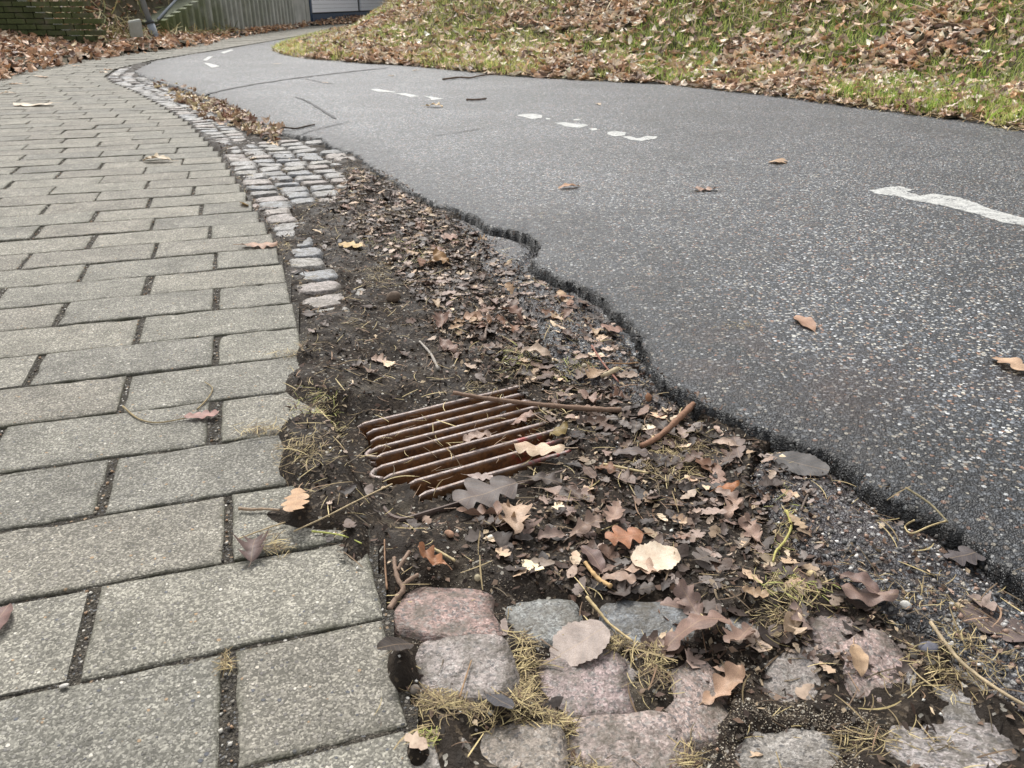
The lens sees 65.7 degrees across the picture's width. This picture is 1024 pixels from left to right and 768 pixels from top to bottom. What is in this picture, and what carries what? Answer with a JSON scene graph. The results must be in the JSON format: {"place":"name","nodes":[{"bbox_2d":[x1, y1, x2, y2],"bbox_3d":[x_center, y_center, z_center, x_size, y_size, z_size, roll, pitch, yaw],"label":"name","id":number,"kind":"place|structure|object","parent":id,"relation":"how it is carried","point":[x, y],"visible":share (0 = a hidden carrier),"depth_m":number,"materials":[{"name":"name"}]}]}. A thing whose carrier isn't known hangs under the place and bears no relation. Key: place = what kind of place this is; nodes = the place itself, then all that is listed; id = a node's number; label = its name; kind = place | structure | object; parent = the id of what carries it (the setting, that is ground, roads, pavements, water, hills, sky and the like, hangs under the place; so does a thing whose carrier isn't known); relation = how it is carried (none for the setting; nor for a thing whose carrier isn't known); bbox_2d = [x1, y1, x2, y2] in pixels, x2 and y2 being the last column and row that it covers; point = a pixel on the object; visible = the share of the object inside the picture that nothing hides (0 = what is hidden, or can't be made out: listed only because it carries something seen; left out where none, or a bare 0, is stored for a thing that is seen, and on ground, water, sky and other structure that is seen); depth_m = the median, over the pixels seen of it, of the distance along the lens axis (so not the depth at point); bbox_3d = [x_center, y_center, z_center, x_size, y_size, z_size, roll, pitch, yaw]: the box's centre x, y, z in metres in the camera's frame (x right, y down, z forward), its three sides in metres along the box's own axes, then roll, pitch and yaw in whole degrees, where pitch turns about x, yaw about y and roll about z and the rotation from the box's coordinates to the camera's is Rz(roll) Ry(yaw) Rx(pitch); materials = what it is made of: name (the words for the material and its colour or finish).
{"place":"outdoors","nodes":[
{"label":"outdoors","id":0,"kind":"place"},
{"bbox_2d":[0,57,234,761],"bbox_3d":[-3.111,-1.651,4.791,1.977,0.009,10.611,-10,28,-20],"label":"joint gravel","id":1,"kind":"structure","parent":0,"point":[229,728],"depth_m":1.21,"materials":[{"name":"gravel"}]},
{"bbox_2d":[0,0,361,75],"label":"leafy verge","id":2,"kind":"structure","parent":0,"point":[118,10],"depth_m":11.34,"materials":[{"name":"plant"}]},
{"bbox_2d":[0,0,366,79],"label":"leaf pile","id":3,"kind":"object","parent":2,"relation":"on","point":[30,51],"visible":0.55,"depth_m":9.46,"materials":[{"name":"plant"}]},
{"bbox_2d":[128,19,143,36],"bbox_3d":[-4.943,-4.675,10.401,0.150,0.212,0.150,-12,31,-26],"label":"concrete block","id":4,"kind":"object","parent":3,"relation":"on","point":[135,27],"depth_m":10.35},
{"bbox_2d":[0,22,425,767],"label":"pavement","id":5,"kind":"structure","parent":0,"point":[304,626],"depth_m":1.10,"materials":[{"name":"concrete"}]},
{"bbox_2d":[0,603,12,628],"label":"leaf","id":6,"kind":"object","parent":5,"relation":"on","point":[5,611],"visible":1,"depth_m":0.85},
{"bbox_2d":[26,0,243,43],"bbox_3d":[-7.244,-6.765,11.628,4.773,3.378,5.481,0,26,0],"label":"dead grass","id":7,"kind":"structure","parent":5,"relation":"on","point":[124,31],"depth_m":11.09,"materials":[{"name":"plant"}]},
{"bbox_2d":[139,0,161,46],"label":"lamp post","id":8,"kind":"object","parent":5,"relation":"on","point":[149,22],"visible":0.78,"depth_m":11.24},
{"bbox_2d":[175,409,218,418],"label":"leaf","id":9,"kind":"object","parent":5,"relation":"on","point":[205,413],"visible":1,"depth_m":1.26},
{"bbox_2d":[141,0,310,35],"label":"fence","id":10,"kind":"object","parent":5,"relation":"on","point":[244,13],"depth_m":14.73,"materials":[{"name":"wood"}]},
{"bbox_2d":[233,529,268,566],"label":"leaf","id":11,"kind":"object","parent":5,"relation":"on","point":[252,552],"visible":1,"depth_m":0.95,"materials":[{"name":"plant"}]},
{"bbox_2d":[233,241,277,248],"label":"leaf","id":12,"kind":"object","parent":5,"relation":"on","point":[261,245],"visible":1,"depth_m":2.13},
{"bbox_2d":[238,507,279,510],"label":"twig","id":13,"kind":"object","parent":5,"relation":"on","point":[252,509],"visible":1,"depth_m":1.03,"materials":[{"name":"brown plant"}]},
{"bbox_2d":[309,0,386,25],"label":"garage","id":14,"kind":"structure","parent":5,"relation":"on","point":[323,9],"depth_m":22.91,"materials":[{"name":"metal"}]},
{"bbox_2d":[106,61,1023,767],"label":"gutter","id":15,"kind":"object","parent":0,"point":[456,627],"visible":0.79,"depth_m":0.93,"materials":[{"name":"soil"}]},
{"bbox_2d":[153,78,284,145],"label":"leaf litter","id":16,"kind":"object","parent":15,"relation":"on","point":[228,114],"visible":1,"depth_m":4.57,"materials":[{"name":"plant"}]},
{"bbox_2d":[281,483,308,511],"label":"leaf","id":17,"kind":"object","parent":15,"relation":"on","point":[295,499],"visible":1,"depth_m":1.01,"materials":[{"name":"plant"}]},
{"bbox_2d":[294,483,392,531],"bbox_3d":[-0.209,0.161,1.047,0.028,0.048,0.189,15,29,28],"label":"straw piece","id":18,"kind":"object","parent":15,"relation":"on","point":[344,507],"visible":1,"depth_m":1.01,"materials":[{"name":"beige plant"}]},
{"bbox_2d":[386,291,399,302],"bbox_3d":[-0.274,-0.201,1.828,0.034,0.027,0.030,-28,40,-8],"label":"clod","id":19,"kind":"object","parent":15,"relation":"on","point":[393,296],"visible":1,"depth_m":1.82,"materials":[{"name":"brown soil"}]},
{"bbox_2d":[377,636,422,650],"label":"leaf","id":20,"kind":"object","parent":15,"relation":"on","point":[392,643],"visible":1,"depth_m":0.78,"materials":[{"name":"plant"}]},
{"bbox_2d":[386,550,418,609],"bbox_3d":[-0.124,0.225,0.909,0.034,0.025,0.080,0,26,0],"label":"twig","id":21,"kind":"object","parent":15,"relation":"on","point":[395,599],"visible":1,"depth_m":0.91,"materials":[{"name":"wood"}]},
{"bbox_2d":[418,542,451,569],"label":"leaf","id":22,"kind":"object","parent":15,"relation":"on","point":[431,557],"visible":1,"depth_m":0.93,"materials":[{"name":"plant"}]},
{"bbox_2d":[432,311,448,329],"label":"leaf","id":23,"kind":"object","parent":15,"relation":"on","point":[440,318],"visible":1,"depth_m":1.71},
{"bbox_2d":[433,247,449,263],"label":"leaf","id":24,"kind":"object","parent":15,"relation":"on","point":[438,255],"visible":1,"depth_m":2.11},
{"bbox_2d":[439,336,462,351],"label":"leaf","id":25,"kind":"object","parent":15,"relation":"on","point":[447,344],"visible":1,"depth_m":1.58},
{"bbox_2d":[444,500,502,515],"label":"leaf","id":26,"kind":"object","parent":15,"relation":"on","point":[481,508],"visible":0.94,"depth_m":1.06,"materials":[{"name":"plant"}]},
{"bbox_2d":[462,310,497,323],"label":"leaf","id":27,"kind":"object","parent":15,"relation":"on","point":[468,315],"visible":1,"depth_m":1.69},
{"bbox_2d":[357,385,619,521],"bbox_3d":[-0.060,0.313,1.383,0.397,0.503,0.306,-13,29,-26],"label":"drain grate","id":28,"kind":"object","parent":15,"relation":"in","point":[463,415],"visible":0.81,"depth_m":1.27,"materials":[{"name":"metal"}]},
{"bbox_2d":[463,472,492,480],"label":"leaf","id":29,"kind":"object","parent":28,"relation":"on","point":[483,477],"visible":0.99,"depth_m":1.16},
{"bbox_2d":[463,430,496,441],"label":"leaf","id":30,"kind":"object","parent":28,"relation":"on","point":[471,435],"visible":1,"depth_m":1.26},
{"bbox_2d":[511,410,532,424],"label":"leaf","id":31,"kind":"object","parent":28,"relation":"on","point":[523,416],"visible":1,"depth_m":1.33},
{"bbox_2d":[513,441,577,455],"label":"leaf","id":32,"kind":"object","parent":28,"relation":"on","point":[542,448],"visible":1,"depth_m":1.21,"materials":[{"name":"plant"}]},
{"bbox_2d":[452,475,532,510],"bbox_3d":[-0.029,0.151,1.103,0.108,0.008,0.085,3,26,7],"label":"leaf","id":33,"kind":"object","parent":15,"relation":"on","point":[484,493],"visible":1,"depth_m":1.11,"materials":[{"name":"plant"}]},
{"bbox_2d":[484,690,514,708],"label":"leaf","id":34,"kind":"object","parent":15,"relation":"on","point":[500,700],"visible":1,"depth_m":0.75,"materials":[{"name":"plant"}]},
{"bbox_2d":[501,500,532,533],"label":"leaf","id":35,"kind":"object","parent":15,"relation":"on","point":[516,524],"visible":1,"depth_m":1.02,"materials":[{"name":"plant"}]},
{"bbox_2d":[513,511,542,533],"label":"leaf","id":36,"kind":"object","parent":15,"relation":"on","point":[528,525],"visible":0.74,"depth_m":1.03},
{"bbox_2d":[514,343,551,356],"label":"leaf","id":37,"kind":"object","parent":15,"relation":"on","point":[539,348],"visible":1,"depth_m":1.55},
{"bbox_2d":[453,391,621,412],"bbox_3d":[0.040,0.032,1.365,0.297,0.011,0.020,6,26,11],"label":"twig","id":38,"kind":"object","parent":15,"relation":"on","point":[560,406],"visible":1,"depth_m":1.35,"materials":[{"name":"brown plant"}]},
{"bbox_2d":[523,471,561,485],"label":"leaf","id":39,"kind":"object","parent":15,"relation":"on","point":[550,478],"visible":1,"depth_m":1.15,"materials":[{"name":"plant"}]},
{"bbox_2d":[537,525,569,538],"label":"leaf","id":40,"kind":"object","parent":15,"relation":"on","point":[547,532],"visible":1,"depth_m":1.02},
{"bbox_2d":[550,419,569,435],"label":"leaf","id":41,"kind":"object","parent":15,"relation":"on","point":[560,430],"visible":1,"depth_m":1.28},
{"bbox_2d":[531,485,594,501],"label":"leaf","id":42,"kind":"object","parent":15,"relation":"on","point":[555,489],"visible":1,"depth_m":1.12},
{"bbox_2d":[565,485,587,500],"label":"leaf","id":43,"kind":"object","parent":15,"relation":"on","point":[575,491],"visible":1,"depth_m":1.11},
{"bbox_2d":[549,619,610,665],"bbox_3d":[0.072,0.276,0.848,0.070,0.004,0.061,-25,30,-19],"label":"leaf","id":44,"kind":"object","parent":15,"relation":"on","point":[577,643],"visible":1,"depth_m":0.85,"materials":[{"name":"plant"}]},
{"bbox_2d":[563,509,605,542],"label":"leaf","id":45,"kind":"object","parent":15,"relation":"on","point":[586,525],"visible":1,"depth_m":1.03,"materials":[{"name":"plant"}]},
{"bbox_2d":[575,387,601,401],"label":"leaf","id":46,"kind":"object","parent":15,"relation":"on","point":[592,397],"visible":1,"depth_m":1.38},
{"bbox_2d":[288,463,889,767],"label":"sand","id":47,"kind":"structure","parent":15,"relation":"on","point":[801,716],"depth_m":0.76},
{"bbox_2d":[580,545,606,580],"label":"leaf","id":48,"kind":"object","parent":15,"relation":"on","point":[596,558],"visible":1,"depth_m":0.97,"materials":[{"name":"plant"}]},
{"bbox_2d":[583,415,617,424],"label":"leaf","id":49,"kind":"object","parent":15,"relation":"on","point":[591,420],"visible":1,"depth_m":1.32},
{"bbox_2d":[595,461,616,473],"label":"leaf","id":50,"kind":"object","parent":15,"relation":"on","point":[609,467],"visible":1,"depth_m":1.16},
{"bbox_2d":[189,121,1023,767],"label":"dry grass","id":51,"kind":"structure","parent":15,"relation":"on","point":[527,683],"depth_m":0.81,"materials":[{"name":"plant"}]},
{"bbox_2d":[602,449,611,455],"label":"leaf","id":52,"kind":"object","parent":15,"relation":"on","point":[606,453],"visible":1,"depth_m":1.21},
{"bbox_2d":[585,596,632,641],"bbox_3d":[0.108,0.262,0.878,0.006,0.018,0.090,-13,29,-25],"label":"grass blade","id":53,"kind":"object","parent":15,"relation":"on","point":[592,603],"depth_m":0.89,"materials":[{"name":"beige plant"}]},
{"bbox_2d":[590,570,635,583],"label":"leaf","id":54,"kind":"object","parent":15,"relation":"on","point":[623,575],"visible":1,"depth_m":0.94,"materials":[{"name":"plant"}]},
{"bbox_2d":[603,498,625,521],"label":"leaf","id":55,"kind":"object","parent":15,"relation":"on","point":[615,511],"visible":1,"depth_m":1.06,"materials":[{"name":"plant"}]},
{"bbox_2d":[218,143,1023,767],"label":"leaf litter","id":56,"kind":"object","parent":15,"relation":"on","point":[762,634],"visible":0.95,"depth_m":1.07,"materials":[{"name":"plant"}]},
{"bbox_2d":[502,305,525,322],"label":"leaf","id":57,"kind":"object","parent":56,"relation":"on","point":[513,309],"visible":1,"depth_m":1.73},
{"bbox_2d":[583,561,612,587],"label":"stalk","id":58,"kind":"object","parent":56,"relation":"on","point":[596,576],"visible":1,"depth_m":0.94,"materials":[{"name":"beige plant"}]},
{"bbox_2d":[709,480,739,492],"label":"leaf","id":59,"kind":"object","parent":56,"relation":"on","point":[732,486],"visible":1,"depth_m":1.12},
{"bbox_2d":[223,145,1023,757],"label":"grit","id":60,"kind":"object","parent":15,"relation":"on","point":[601,481],"visible":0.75,"depth_m":1.14,"materials":[{"name":"gravel"}]},
{"bbox_2d":[605,525,651,548],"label":"leaf","id":61,"kind":"object","parent":15,"relation":"on","point":[623,536],"visible":1,"depth_m":1.01,"materials":[{"name":"plant"}]},
{"bbox_2d":[613,446,647,456],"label":"leaf","id":62,"kind":"object","parent":15,"relation":"on","point":[636,450],"visible":1,"depth_m":1.21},
{"bbox_2d":[612,557,661,573],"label":"leaf","id":63,"kind":"object","parent":15,"relation":"on","point":[632,568],"visible":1,"depth_m":0.95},
{"bbox_2d":[631,582,654,594],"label":"leaf","id":64,"kind":"object","parent":15,"relation":"on","point":[646,587],"visible":1,"depth_m":0.93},
{"bbox_2d":[631,541,680,572],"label":"leaf","id":65,"kind":"object","parent":15,"relation":"on","point":[661,556],"visible":1,"depth_m":0.97,"materials":[{"name":"plant"}]},
{"bbox_2d":[652,417,680,437],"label":"leaf","id":66,"kind":"object","parent":15,"relation":"on","point":[659,423],"visible":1,"depth_m":1.28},
{"bbox_2d":[639,401,695,447],"bbox_3d":[0.267,0.059,1.292,0.029,0.033,0.204,17,31,32],"label":"twig","id":67,"kind":"object","parent":15,"relation":"on","point":[683,413],"visible":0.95,"depth_m":1.26,"materials":[{"name":"brown plant"}]},
{"bbox_2d":[660,597,685,609],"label":"leaf","id":68,"kind":"object","parent":15,"relation":"on","point":[668,601],"visible":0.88,"depth_m":0.91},
{"bbox_2d":[673,579,703,615],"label":"leaf","id":69,"kind":"object","parent":15,"relation":"on","point":[686,593],"visible":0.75,"depth_m":0.91,"materials":[{"name":"plant"}]},
{"bbox_2d":[683,449,704,461],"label":"leaf","id":70,"kind":"object","parent":15,"relation":"on","point":[691,457],"visible":1,"depth_m":1.19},
{"bbox_2d":[664,609,731,651],"bbox_3d":[0.188,0.267,0.847,0.111,0.021,0.046,-17,5,-23],"label":"leaf","id":71,"kind":"object","parent":15,"relation":"on","point":[691,622],"visible":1,"depth_m":0.85,"materials":[{"name":"plant"}]},
{"bbox_2d":[692,547,721,563],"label":"leaf","id":72,"kind":"object","parent":15,"relation":"on","point":[703,555],"visible":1,"depth_m":0.97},
{"bbox_2d":[695,457,727,479],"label":"leaf","id":73,"kind":"object","parent":15,"relation":"on","point":[703,463],"visible":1,"depth_m":1.18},
{"bbox_2d":[698,507,729,514],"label":"leaf","id":74,"kind":"object","parent":15,"relation":"on","point":[713,510],"visible":1,"depth_m":1.07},
{"bbox_2d":[709,459,725,485],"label":"leaf","id":75,"kind":"object","parent":15,"relation":"on","point":[717,468],"visible":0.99,"depth_m":1.15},
{"bbox_2d":[699,661,744,704],"bbox_3d":[0.205,0.304,0.788,0.070,0.015,0.029,-36,26,-16],"label":"leaf","id":76,"kind":"object","parent":15,"relation":"on","point":[731,680],"visible":1,"depth_m":0.80,"materials":[{"name":"plant"}]},
{"bbox_2d":[712,437,736,445],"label":"leaf","id":77,"kind":"object","parent":15,"relation":"on","point":[723,440],"visible":1,"depth_m":1.22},
{"bbox_2d":[710,483,743,509],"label":"leaf","id":78,"kind":"object","parent":15,"relation":"on","point":[727,492],"visible":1,"depth_m":1.10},
{"bbox_2d":[724,495,742,519],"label":"leaf","id":79,"kind":"object","parent":15,"relation":"on","point":[731,507],"visible":1,"depth_m":1.08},
{"bbox_2d":[727,436,745,462],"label":"leaf","id":80,"kind":"object","parent":15,"relation":"on","point":[738,449],"visible":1,"depth_m":1.21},
{"bbox_2d":[722,622,755,642],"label":"leaf","id":81,"kind":"object","parent":15,"relation":"on","point":[737,634],"visible":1,"depth_m":0.84,"materials":[{"name":"plant"}]},
{"bbox_2d":[738,513,764,546],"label":"leaf","id":82,"kind":"object","parent":15,"relation":"on","point":[753,530],"visible":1,"depth_m":1.04,"materials":[{"name":"plant"}]},
{"bbox_2d":[735,585,768,597],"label":"leaf","id":83,"kind":"object","parent":15,"relation":"on","point":[756,592],"visible":1,"depth_m":0.91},
{"bbox_2d":[772,510,792,561],"bbox_3d":[0.344,0.195,1.004,0.014,0.014,0.114,12,28,22],"label":"grass blade","id":84,"kind":"object","parent":15,"relation":"on","point":[787,535],"depth_m":1.01,"materials":[{"name":"yellow plant"}]},
{"bbox_2d":[789,595,812,629],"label":"leaf","id":85,"kind":"object","parent":15,"relation":"on","point":[794,606],"visible":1,"depth_m":0.87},
{"bbox_2d":[783,607,806,634],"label":"leaf","id":86,"kind":"object","parent":85,"relation":"on","point":[789,624],"visible":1,"depth_m":0.86,"materials":[{"name":"plant"}]},
{"bbox_2d":[850,637,868,676],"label":"leaf","id":87,"kind":"object","parent":15,"relation":"on","point":[860,658],"visible":1,"depth_m":0.83,"materials":[{"name":"plant"}]},
{"bbox_2d":[821,582,898,606],"bbox_3d":[0.396,0.236,0.905,0.083,0.017,0.028,7,27,14],"label":"leaf","id":88,"kind":"object","parent":15,"relation":"on","point":[864,595],"visible":1,"depth_m":0.90,"materials":[{"name":"plant"}]},
{"bbox_2d":[833,570,879,594],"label":"leaf","id":89,"kind":"object","parent":88,"relation":"on","point":[868,582],"visible":1,"depth_m":0.92,"materials":[{"name":"plant"}]},
{"bbox_2d":[750,452,1023,707],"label":"gravel","id":90,"kind":"structure","parent":15,"relation":"on","point":[1003,624],"depth_m":0.97,"materials":[{"name":"gravel"}]},
{"bbox_2d":[918,641,938,652],"bbox_3d":[0.439,0.277,0.835,0.020,0.009,0.019,-16,14,-10],"label":"pebble","id":91,"kind":"object","parent":15,"relation":"on","point":[930,645],"visible":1,"depth_m":0.83,"materials":[{"name":"grey stone"}]},
{"bbox_2d":[929,621,1023,705],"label":"stalk","id":92,"kind":"object","parent":15,"relation":"on","point":[959,659],"visible":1,"depth_m":0.81,"materials":[{"name":"beige plant"}]},
{"bbox_2d":[135,36,1023,606],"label":"asphalt path","id":93,"kind":"structure","parent":0,"point":[883,250],"depth_m":2.27,"materials":[{"name":"asphalt"}]},
{"bbox_2d":[274,48,1023,130],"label":"straw fringe","id":94,"kind":"object","parent":93,"relation":"on","point":[978,119],"visible":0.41,"depth_m":5.22,"materials":[{"name":"plant"}]},
{"bbox_2d":[377,181,1023,621],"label":"asphalt crumbs","id":95,"kind":"object","parent":93,"relation":"on","point":[735,419],"visible":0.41,"depth_m":1.22,"materials":[{"name":"asphalt"}]},
{"bbox_2d":[793,315,816,334],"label":"leaf","id":96,"kind":"object","parent":93,"relation":"on","point":[809,322],"visible":1,"depth_m":1.61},
{"bbox_2d":[905,487,948,522],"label":"stalk","id":97,"kind":"object","parent":93,"relation":"on","point":[928,502],"visible":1,"depth_m":1.04,"materials":[{"name":"beige plant"}]},
{"bbox_2d":[993,357,1023,369],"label":"leaf","id":98,"kind":"object","parent":93,"relation":"on","point":[1016,363],"visible":1,"depth_m":1.43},
{"bbox_2d":[270,0,1023,129],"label":"grass bank","id":99,"kind":"structure","parent":0,"point":[914,30],"depth_m":7.03,"materials":[{"name":"plant"}]},
{"bbox_2d":[272,0,1022,91],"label":"bank leaves","id":100,"kind":"object","parent":99,"relation":"on","point":[886,44],"visible":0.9,"depth_m":6.96,"materials":[{"name":"brown plant"}]},
{"bbox_2d":[272,48,1023,129],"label":"bank leaves","id":101,"kind":"object","parent":99,"relation":"on","point":[797,96],"visible":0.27,"depth_m":5.46,"materials":[{"name":"brown plant"}]},
{"bbox_2d":[748,26,1023,124],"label":"bank leaves","id":102,"kind":"object","parent":99,"relation":"on","point":[853,78],"visible":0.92,"depth_m":5.20,"materials":[{"name":"brown plant"}]},
{"bbox_2d":[452,218,1023,716],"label":"broken asphalt","id":103,"kind":"structure","parent":0,"point":[844,512],"depth_m":1.01,"materials":[{"name":"asphalt"}]},
{"bbox_2d":[585,361,607,378],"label":"leaf","id":104,"kind":"object","parent":103,"relation":"on","point":[593,373],"visible":1,"depth_m":1.44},
{"bbox_2d":[785,509,807,527],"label":"leaf","id":105,"kind":"object","parent":103,"relation":"on","point":[796,520],"visible":1,"depth_m":1.03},
{"bbox_2d":[773,451,829,475],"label":"leaf","id":106,"kind":"object","parent":103,"relation":"on","point":[803,464],"visible":1,"depth_m":1.16,"materials":[{"name":"plant"}]},
{"bbox_2d":[943,546,985,565],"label":"leaf","id":107,"kind":"object","parent":103,"relation":"on","point":[964,555],"visible":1,"depth_m":0.97,"materials":[{"name":"plant"}]},
{"bbox_2d":[958,603,1023,641],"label":"leaf","id":108,"kind":"object","parent":103,"relation":"on","point":[997,628],"visible":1,"depth_m":0.87,"materials":[{"name":"plant"}]},
{"label":"ground","id":109,"kind":"structure","parent":0,"visible":0},
{"bbox_2d":[0,0,108,52],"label":"brick wall","id":110,"kind":"structure","parent":109,"relation":"on","point":[24,17],"depth_m":9.65,"materials":[{"name":"brick"}]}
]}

